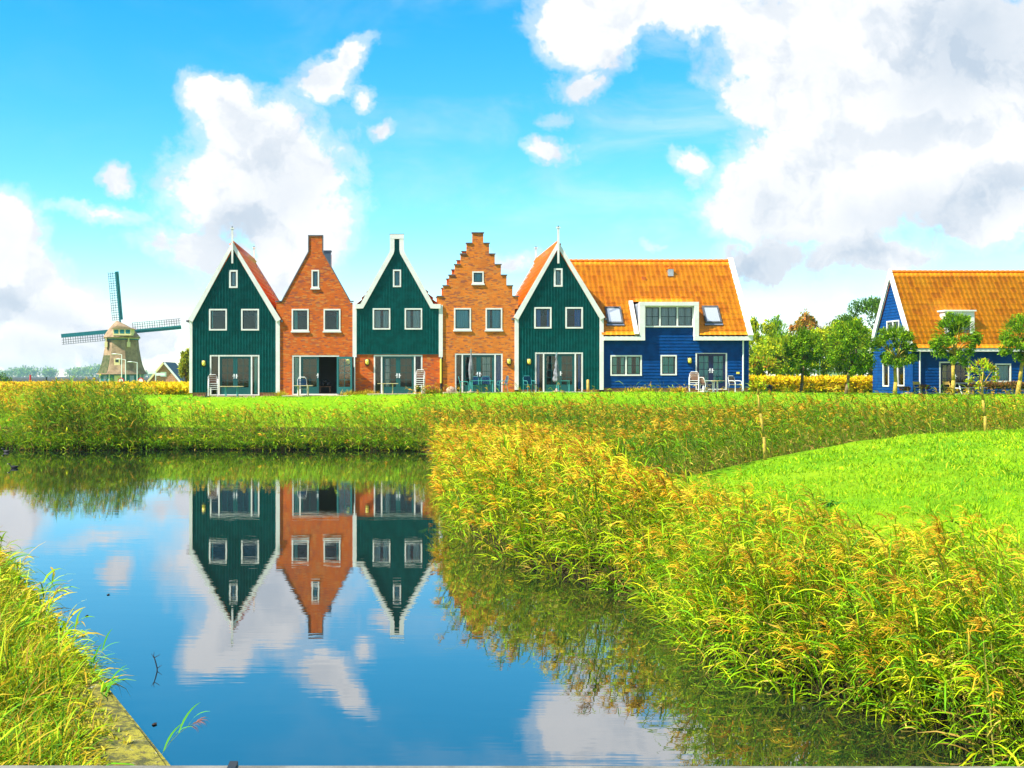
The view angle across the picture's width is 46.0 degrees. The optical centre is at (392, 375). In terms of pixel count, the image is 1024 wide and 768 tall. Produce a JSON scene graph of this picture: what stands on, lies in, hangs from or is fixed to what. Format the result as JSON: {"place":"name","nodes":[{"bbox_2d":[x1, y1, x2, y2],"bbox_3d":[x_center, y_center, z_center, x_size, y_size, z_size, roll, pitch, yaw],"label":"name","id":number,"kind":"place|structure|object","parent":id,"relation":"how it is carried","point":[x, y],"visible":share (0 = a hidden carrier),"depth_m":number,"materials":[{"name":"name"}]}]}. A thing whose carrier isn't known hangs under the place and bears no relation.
{"place":"outdoors","nodes":[
{"label":"outdoors","id":0,"kind":"place"},
{"bbox_2d":[0,380,162,422],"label":"rough grass","id":1,"kind":"structure","parent":0,"point":[4,388],"depth_m":69.55,"materials":[{"name":"yellow plant"}]},
{"bbox_2d":[282,395,350,396],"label":"paving","id":2,"kind":"structure","parent":0,"point":[310,395],"depth_m":69.55,"materials":[{"name":"grey concrete"}]},
{"bbox_2d":[297,377,306,394],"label":"garden chair","id":3,"kind":"object","parent":2,"relation":"on","point":[301,384],"visible":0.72,"depth_m":69.62,"materials":[{"name":"white plastic"}]},
{"bbox_2d":[367,393,422,394],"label":"paving","id":4,"kind":"structure","parent":0,"point":[390,393],"depth_m":70.95,"materials":[{"name":"grey concrete"}]},
{"bbox_2d":[443,392,496,393],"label":"paving","id":5,"kind":"structure","parent":0,"point":[467,392],"depth_m":69.80,"materials":[{"name":"grey concrete"}]},
{"bbox_2d":[468,352,473,392],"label":"closed parasol","id":6,"kind":"object","parent":5,"relation":"on","point":[471,369],"visible":1,"depth_m":69.88,"materials":[{"name":"grey fabric"}]},
{"bbox_2d":[469,376,479,391],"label":"garden chair","id":7,"kind":"object","parent":5,"relation":"on","point":[476,378],"visible":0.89,"depth_m":70.93,"materials":[{"name":"teal metal"}]},
{"bbox_2d":[481,376,490,388],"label":"garden chair","id":8,"kind":"object","parent":5,"relation":"on","point":[485,377],"visible":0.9,"depth_m":71.07,"materials":[{"name":"teal metal"}]},
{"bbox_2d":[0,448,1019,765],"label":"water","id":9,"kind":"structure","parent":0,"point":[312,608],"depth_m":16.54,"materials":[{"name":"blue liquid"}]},
{"bbox_2d":[0,377,1023,757],"bbox_3d":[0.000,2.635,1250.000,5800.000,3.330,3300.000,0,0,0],"label":"ground","id":10,"kind":"structure","parent":0,"point":[558,565],"depth_m":30.63,"materials":[{"name":"green plant"}]},
{"bbox_2d":[0,371,12,381],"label":"dark bush","id":11,"kind":"object","parent":10,"relation":"on","point":[4,378],"visible":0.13,"depth_m":259.78,"materials":[{"name":"green plant"}]},
{"bbox_2d":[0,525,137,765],"bbox_3d":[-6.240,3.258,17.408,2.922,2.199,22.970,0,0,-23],"label":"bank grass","id":12,"kind":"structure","parent":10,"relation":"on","point":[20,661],"depth_m":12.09,"materials":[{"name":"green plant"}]},
{"bbox_2d":[0,363,151,376],"bbox_3d":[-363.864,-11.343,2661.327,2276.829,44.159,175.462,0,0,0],"label":"distant wood","id":13,"kind":"object","parent":10,"relation":"on","point":[79,371],"visible":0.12,"depth_m":2635.94,"materials":[{"name":"green plant"}]},
{"bbox_2d":[8,374,150,450],"bbox_3d":[-15.414,2.099,59.504,7.064,4.475,5.931,0,0,0],"label":"tall reed clump","id":14,"kind":"object","parent":10,"relation":"on","point":[59,402],"visible":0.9,"depth_m":58.73,"materials":[{"name":"green plant"}]},
{"bbox_2d":[0,566,165,765],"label":"bank","id":15,"kind":"structure","parent":10,"relation":"on","point":[141,751],"depth_m":10.71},
{"bbox_2d":[90,629,116,668],"bbox_3d":[-3.165,3.109,13.175,0.375,0.543,0.408,0,0,0],"label":"reed","id":16,"kind":"object","parent":15,"relation":"on","point":[93,660],"visible":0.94,"depth_m":13.12,"materials":[{"name":"green plant"}]},
{"bbox_2d":[160,703,208,757],"bbox_3d":[-1.781,3.110,10.251,0.480,0.549,0.400,0,0,0],"label":"reed","id":17,"kind":"object","parent":15,"relation":"on","point":[184,719],"visible":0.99,"depth_m":10.23,"materials":[{"name":"green plant"}]},
{"bbox_2d":[8,565,170,765],"bbox_3d":[-4.183,3.735,15.114,0.070,0.930,26.518,0,0,-24],"label":"bank edging","id":18,"kind":"object","parent":10,"relation":"on","point":[164,760],"visible":0.03,"depth_m":11.22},
{"bbox_2d":[0,380,191,394],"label":"yellow crop","id":19,"kind":"object","parent":10,"relation":"on","point":[175,388],"visible":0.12,"depth_m":77.87,"materials":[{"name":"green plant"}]},
{"bbox_2d":[104,665,128,695],"bbox_3d":[-2.716,3.151,12.078,0.348,0.460,0.332,0,0,37],"label":"reed","id":20,"kind":"object","parent":10,"relation":"on","point":[109,686],"visible":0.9,"depth_m":12.13,"materials":[{"name":"green plant"}]},
{"bbox_2d":[61,271,180,381],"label":"windmill","id":21,"kind":"object","parent":10,"relation":"on","point":[119,337],"visible":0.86,"depth_m":237.71,"materials":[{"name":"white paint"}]},
{"bbox_2d":[147,362,184,381],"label":"brick cottage","id":22,"kind":"structure","parent":10,"relation":"on","point":[170,370],"depth_m":200.00,"materials":[{"name":"brown brick"}]},
{"bbox_2d":[177,347,188,381],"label":"conical tree","id":23,"kind":"object","parent":10,"relation":"on","point":[183,365],"visible":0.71,"depth_m":117.64,"materials":[{"name":"green plant"}]},
{"bbox_2d":[0,392,439,451],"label":"bank reeds","id":24,"kind":"object","parent":10,"relation":"on","point":[197,438],"visible":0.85,"depth_m":58.46,"materials":[{"name":"green plant"}]},
{"bbox_2d":[186,227,282,396],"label":"green gable house","id":25,"kind":"structure","parent":10,"relation":"on","point":[233,320],"depth_m":71.43,"materials":[{"name":"wood"}]},
{"bbox_2d":[209,309,226,329],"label":"window","id":26,"kind":"structure","parent":25,"relation":"in","point":[210,310],"depth_m":71.38,"materials":[{"name":"white paint"}]},
{"bbox_2d":[220,356,234,393],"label":"door","id":27,"kind":"structure","parent":25,"relation":"in","point":[230,390],"depth_m":71.45,"materials":[{"name":"teal wood"}]},
{"bbox_2d":[229,270,237,287],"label":"window","id":28,"kind":"structure","parent":25,"relation":"in","point":[233,274],"depth_m":71.38,"materials":[{"name":"white paint"}]},
{"bbox_2d":[235,356,250,393],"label":"door","id":29,"kind":"structure","parent":25,"relation":"in","point":[242,390],"depth_m":71.45,"materials":[{"name":"teal wood"}]},
{"bbox_2d":[241,309,258,329],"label":"window","id":30,"kind":"structure","parent":25,"relation":"in","point":[242,310],"depth_m":71.38,"materials":[{"name":"white paint"}]},
{"bbox_2d":[252,356,257,393],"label":"side window","id":31,"kind":"structure","parent":25,"relation":"in","point":[255,357],"depth_m":71.59,"materials":[{"name":"teal"}]},
{"bbox_2d":[275,235,353,394],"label":"brick gable house","id":32,"kind":"structure","parent":10,"relation":"on","point":[314,308],"depth_m":71.43,"materials":[{"name":"brick"}]},
{"bbox_2d":[294,357,298,393],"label":"side window","id":33,"kind":"structure","parent":32,"relation":"in","point":[296,359],"depth_m":71.64,"materials":[{"name":"teal"}]},
{"bbox_2d":[291,309,309,331],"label":"window","id":34,"kind":"structure","parent":32,"relation":"in","point":[294,311],"depth_m":71.42,"materials":[{"name":"white paint"}]},
{"bbox_2d":[301,357,318,393],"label":"door","id":35,"kind":"structure","parent":32,"relation":"in","point":[312,390],"depth_m":71.49,"materials":[{"name":"teal wood"}]},
{"bbox_2d":[311,270,319,288],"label":"window","id":36,"kind":"structure","parent":32,"relation":"in","point":[314,273],"depth_m":71.42,"materials":[{"name":"white paint"}]},
{"bbox_2d":[323,309,340,331],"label":"window","id":37,"kind":"structure","parent":32,"relation":"in","point":[338,310],"depth_m":71.42,"materials":[{"name":"white paint"}]},
{"bbox_2d":[337,357,352,393],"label":"door","id":38,"kind":"structure","parent":32,"relation":"in","point":[339,389],"depth_m":71.15,"materials":[{"name":"teal wood"}]},
{"bbox_2d":[353,234,442,394],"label":"neck gable house","id":39,"kind":"structure","parent":10,"relation":"on","point":[397,323],"depth_m":71.41,"materials":[{"name":"wood"}]},
{"bbox_2d":[375,356,380,392],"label":"side window","id":40,"kind":"structure","parent":39,"relation":"in","point":[375,356],"depth_m":71.47,"materials":[{"name":"grey"}]},
{"bbox_2d":[373,308,389,329],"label":"window","id":41,"kind":"structure","parent":39,"relation":"in","point":[376,311],"depth_m":71.42,"materials":[{"name":"white paint"}]},
{"bbox_2d":[382,356,397,392],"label":"door","id":42,"kind":"structure","parent":39,"relation":"in","point":[387,389],"depth_m":71.47,"materials":[{"name":"teal wood"}]},
{"bbox_2d":[393,270,400,286],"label":"window","id":43,"kind":"structure","parent":39,"relation":"in","point":[396,273],"depth_m":71.42,"materials":[{"name":"white paint"}]},
{"bbox_2d":[398,356,413,392],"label":"door","id":44,"kind":"structure","parent":39,"relation":"in","point":[400,389],"depth_m":71.47,"materials":[{"name":"teal wood"}]},
{"bbox_2d":[405,308,421,329],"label":"window","id":45,"kind":"structure","parent":39,"relation":"in","point":[417,312],"depth_m":71.42,"materials":[{"name":"white paint"}]},
{"bbox_2d":[436,232,518,392],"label":"stepped gable house","id":46,"kind":"structure","parent":10,"relation":"on","point":[477,300],"depth_m":71.43,"materials":[{"name":"orange brick"}]},
{"bbox_2d":[456,355,461,391],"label":"side window","id":47,"kind":"structure","parent":46,"relation":"in","point":[456,355],"depth_m":71.49,"materials":[{"name":"grey"}]},
{"bbox_2d":[453,308,471,330],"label":"window","id":48,"kind":"structure","parent":46,"relation":"in","point":[462,316],"depth_m":71.54,"materials":[{"name":"white paint"}]},
{"bbox_2d":[463,355,478,391],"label":"door","id":49,"kind":"structure","parent":46,"relation":"in","point":[465,388],"depth_m":71.49,"materials":[{"name":"teal"}]},
{"bbox_2d":[471,271,484,284],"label":"window","id":50,"kind":"structure","parent":46,"relation":"in","point":[477,276],"depth_m":71.42,"materials":[{"name":"white paint"}]},
{"bbox_2d":[479,355,493,391],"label":"door","id":51,"kind":"structure","parent":46,"relation":"in","point":[485,358],"depth_m":71.49,"materials":[{"name":"teal"}]},
{"bbox_2d":[485,308,502,330],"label":"window","id":52,"kind":"structure","parent":46,"relation":"in","point":[496,312],"depth_m":71.54,"materials":[{"name":"white paint"}]},
{"bbox_2d":[496,355,500,391],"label":"side window","id":53,"kind":"structure","parent":46,"relation":"in","point":[498,357],"depth_m":71.62,"materials":[{"name":"blue"}]},
{"bbox_2d":[0,761,1023,767],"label":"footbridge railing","id":54,"kind":"object","parent":10,"relation":"on","point":[232,764],"visible":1,"depth_m":4.59,"materials":[{"name":"wood"}]},
{"bbox_2d":[512,226,606,391],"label":"green gable house","id":55,"kind":"structure","parent":10,"relation":"on","point":[553,285],"depth_m":71.43,"materials":[{"name":"wood"}]},
{"bbox_2d":[536,354,542,391],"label":"side window","id":56,"kind":"structure","parent":55,"relation":"in","point":[537,355],"depth_m":71.59,"materials":[{"name":"grey"}]},
{"bbox_2d":[534,307,551,328],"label":"window","id":57,"kind":"structure","parent":55,"relation":"in","point":[536,309],"depth_m":71.38,"materials":[{"name":"white paint"}]},
{"bbox_2d":[544,354,558,391],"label":"door","id":58,"kind":"structure","parent":55,"relation":"in","point":[546,387],"depth_m":71.45,"materials":[{"name":"teal"}]},
{"bbox_2d":[554,268,562,286],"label":"window","id":59,"kind":"structure","parent":55,"relation":"in","point":[558,272],"depth_m":71.38,"materials":[{"name":"white paint"}]},
{"bbox_2d":[559,354,573,391],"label":"door","id":60,"kind":"structure","parent":55,"relation":"in","point":[564,387],"depth_m":71.45,"materials":[{"name":"teal wood"}]},
{"bbox_2d":[565,307,582,328],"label":"window","id":61,"kind":"structure","parent":55,"relation":"in","point":[578,310],"depth_m":71.38,"materials":[{"name":"white paint"}]},
{"bbox_2d":[576,354,580,391],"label":"side window","id":62,"kind":"structure","parent":55,"relation":"in","point":[579,355],"depth_m":71.61,"materials":[{"name":"blue"}]},
{"bbox_2d":[419,415,837,599],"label":"reeds","id":63,"kind":"object","parent":10,"relation":"on","point":[505,470],"visible":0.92,"depth_m":23.37,"materials":[{"name":"yellow plant"}]},
{"bbox_2d":[619,386,661,391],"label":"plant tuft","id":64,"kind":"object","parent":10,"relation":"on","point":[644,390],"visible":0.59,"depth_m":70.77,"materials":[{"name":"yellow plant"}]},
{"bbox_2d":[544,258,752,391],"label":"blue dormer house","id":65,"kind":"structure","parent":10,"relation":"on","point":[670,322],"depth_m":71.67,"materials":[{"name":"orange clay roof tile"},{"name":"blue painted wood"},{"name":"white paint"}]},
{"bbox_2d":[605,306,623,325],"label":"roof window","id":66,"kind":"structure","parent":65,"relation":"in","point":[614,317],"depth_m":72.06,"materials":[{"name":"glass"}]},
{"bbox_2d":[610,355,641,375],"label":"window","id":67,"kind":"structure","parent":65,"relation":"in","point":[626,365],"depth_m":71.56,"materials":[{"name":"white paint"}]},
{"bbox_2d":[660,355,676,374],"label":"window","id":68,"kind":"structure","parent":65,"relation":"in","point":[666,361],"depth_m":71.56,"materials":[{"name":"white paint"}]},
{"bbox_2d":[645,306,693,326],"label":"window","id":69,"kind":"structure","parent":65,"relation":"in","point":[655,316],"depth_m":71.56,"materials":[{"name":"white paint"}]},
{"bbox_2d":[697,354,710,388],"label":"door","id":70,"kind":"structure","parent":65,"relation":"in","point":[702,359],"depth_m":71.68,"materials":[{"name":"blue"}]},
{"bbox_2d":[702,306,722,325],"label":"roof window","id":71,"kind":"structure","parent":65,"relation":"in","point":[712,317],"depth_m":72.06,"materials":[{"name":"glass"}]},
{"bbox_2d":[711,354,724,388],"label":"door","id":72,"kind":"structure","parent":65,"relation":"in","point":[717,360],"depth_m":71.66,"materials":[{"name":"blue"}]},
{"bbox_2d":[405,380,1023,487],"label":"ditch reeds","id":73,"kind":"object","parent":10,"relation":"on","point":[661,439],"visible":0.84,"depth_m":44.84,"materials":[{"name":"green plant"}]},
{"bbox_2d":[489,475,1023,765],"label":"shore reeds","id":74,"kind":"object","parent":10,"relation":"on","point":[897,597],"visible":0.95,"depth_m":13.70,"materials":[{"name":"yellow plant"}]},
{"bbox_2d":[748,377,767,459],"bbox_3d":[10.817,1.316,35.369,0.584,2.600,0.620,0,0,0],"label":"sapling","id":75,"kind":"object","parent":10,"relation":"on","point":[761,419],"visible":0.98,"depth_m":35.36,"materials":[{"name":"yellow plant"}]},
{"bbox_2d":[749,316,776,356],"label":"tree","id":76,"kind":"object","parent":10,"relation":"on","point":[764,326],"visible":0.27,"depth_m":131.44,"materials":[{"name":"green plant"}]},
{"bbox_2d":[749,354,781,375],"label":"shrub","id":77,"kind":"object","parent":10,"relation":"on","point":[769,365],"visible":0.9,"depth_m":117.22,"materials":[{"name":"green plant"}]},
{"bbox_2d":[762,314,789,375],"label":"tree","id":78,"kind":"object","parent":10,"relation":"on","point":[778,324],"visible":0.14,"depth_m":149.29,"materials":[{"name":"green plant"}]},
{"bbox_2d":[750,335,814,375],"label":"tree","id":79,"kind":"object","parent":10,"relation":"on","point":[768,346],"visible":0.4,"depth_m":124.04,"materials":[{"name":"green plant"}]},
{"bbox_2d":[783,327,825,392],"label":"young tree","id":80,"kind":"object","parent":10,"relation":"on","point":[802,340],"visible":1,"depth_m":75.67,"materials":[{"name":"green plant"}]},
{"bbox_2d":[788,308,821,348],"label":"tree","id":81,"kind":"object","parent":10,"relation":"on","point":[807,320],"visible":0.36,"depth_m":144.31,"materials":[{"name":"brown plant"}]},
{"bbox_2d":[748,374,872,392],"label":"yellow crop","id":82,"kind":"object","parent":10,"relation":"on","point":[820,382],"visible":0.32,"depth_m":82.97,"materials":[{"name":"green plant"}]},
{"bbox_2d":[807,325,846,375],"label":"tree","id":83,"kind":"object","parent":10,"relation":"on","point":[826,366],"visible":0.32,"depth_m":126.72,"materials":[{"name":"green plant"}]},
{"bbox_2d":[813,497,840,506],"bbox_3d":[9.166,2.711,25.291,0.531,0.234,0.604,0,0,-36],"label":"weed","id":84,"kind":"object","parent":10,"relation":"on","point":[829,503],"visible":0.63,"depth_m":25.24,"materials":[{"name":"green plant"}]},
{"bbox_2d":[829,317,872,375],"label":"tree","id":85,"kind":"object","parent":10,"relation":"on","point":[839,369],"visible":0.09,"depth_m":129.72,"materials":[{"name":"green plant"}]},
{"bbox_2d":[822,295,881,351],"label":"tree","id":86,"kind":"object","parent":10,"relation":"on","point":[871,305],"visible":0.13,"depth_m":161.39,"materials":[{"name":"green plant"}]},
{"bbox_2d":[825,316,879,393],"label":"young tree","id":87,"kind":"object","parent":10,"relation":"on","point":[855,328],"visible":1,"depth_m":74.02,"materials":[{"name":"green plant"}]},
{"bbox_2d":[854,349,872,375],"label":"shrub","id":88,"kind":"object","parent":10,"relation":"on","point":[869,373],"visible":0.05,"depth_m":122.18,"materials":[{"name":"green plant"}]},
{"bbox_2d":[705,426,1023,555],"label":"grass tussocks","id":89,"kind":"object","parent":10,"relation":"on","point":[909,462],"depth_m":29.70,"materials":[{"name":"green plant"}]},
{"bbox_2d":[873,324,919,394],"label":"young tree","id":90,"kind":"object","parent":10,"relation":"on","point":[901,357],"visible":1,"depth_m":73.36,"materials":[{"name":"green plant"}]},
{"bbox_2d":[868,269,1023,393],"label":"blue gable house","id":91,"kind":"structure","parent":10,"relation":"on","point":[918,303],"depth_m":77.26,"materials":[{"name":"orange clay roof tile"},{"name":"blue painted wood"},{"name":"white paint"}]},
{"bbox_2d":[882,363,888,386],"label":"window","id":92,"kind":"structure","parent":91,"relation":"in","point":[885,369],"depth_m":79.92,"materials":[{"name":"white paint"}]},
{"bbox_2d":[886,320,899,338],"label":"window","id":93,"kind":"structure","parent":91,"relation":"in","point":[893,322],"depth_m":78.55,"materials":[{"name":"white paint"}]},
{"bbox_2d":[897,365,904,385],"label":"window","id":94,"kind":"structure","parent":91,"relation":"in","point":[900,371],"depth_m":77.41,"materials":[{"name":"white paint"}]},
{"bbox_2d":[941,363,950,393],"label":"door","id":95,"kind":"structure","parent":91,"relation":"in","point":[944,371],"depth_m":75.74,"materials":[{"name":"grey"}]},
{"bbox_2d":[954,363,967,393],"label":"door","id":96,"kind":"structure","parent":91,"relation":"in","point":[960,371],"depth_m":75.63,"materials":[{"name":"black"}]},
{"bbox_2d":[995,364,1010,381],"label":"window","id":97,"kind":"structure","parent":91,"relation":"in","point":[1004,369],"depth_m":75.69,"materials":[{"name":"white paint"}]},
{"bbox_2d":[928,311,983,395],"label":"young tree","id":98,"kind":"object","parent":10,"relation":"on","point":[946,339],"visible":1,"depth_m":70.81,"materials":[{"name":"green plant"}]},
{"bbox_2d":[965,358,999,431],"bbox_3d":[20.970,0.743,42.495,1.122,2.777,1.221,0,0,-16],"label":"sapling","id":99,"kind":"object","parent":10,"relation":"on","point":[987,365],"visible":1,"depth_m":42.47,"materials":[{"name":"green plant"}]},
{"bbox_2d":[964,380,1023,394],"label":"hedge","id":100,"kind":"object","parent":10,"relation":"on","point":[1001,385],"visible":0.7,"depth_m":73.89,"materials":[{"name":"brown plant"}]},
{"bbox_2d":[996,313,1023,395],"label":"young tree","id":101,"kind":"object","parent":10,"relation":"on","point":[1012,340],"visible":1,"depth_m":70.41,"materials":[{"name":"green plant"}]},
{"bbox_2d":[0,0,1023,376],"label":"sky","id":102,"kind":"structure","parent":0,"point":[822,148],"materials":[{"name":"blue"}]},
{"bbox_2d":[627,466,1023,591],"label":"long grass","id":103,"kind":"structure","parent":0,"point":[892,516],"depth_m":20.30,"materials":[{"name":"green plant"}]},
{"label":"paving","id":104,"kind":"structure","parent":0,"visible":0},
{"bbox_2d":[523,376,535,391],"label":"garden chair","id":105,"kind":"object","parent":104,"relation":"on","point":[527,380],"visible":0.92,"depth_m":70.28,"materials":[{"name":"teal metal"}]},
{"bbox_2d":[552,352,560,391],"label":"closed parasol","id":106,"kind":"object","parent":104,"relation":"on","point":[556,377],"visible":0.95,"depth_m":69.91,"materials":[{"name":"white fabric"}]},
{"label":"paving","id":107,"kind":"structure","parent":0,"visible":0},
{"bbox_2d":[699,377,712,391],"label":"garden chair","id":108,"kind":"object","parent":107,"relation":"on","point":[701,379],"visible":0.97,"depth_m":69.83,"materials":[{"name":"white plastic"}]},
{"bbox_2d":[728,376,741,391],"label":"garden chair","id":109,"kind":"object","parent":107,"relation":"on","point":[732,381],"visible":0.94,"depth_m":70.18,"materials":[{"name":"white plastic"}]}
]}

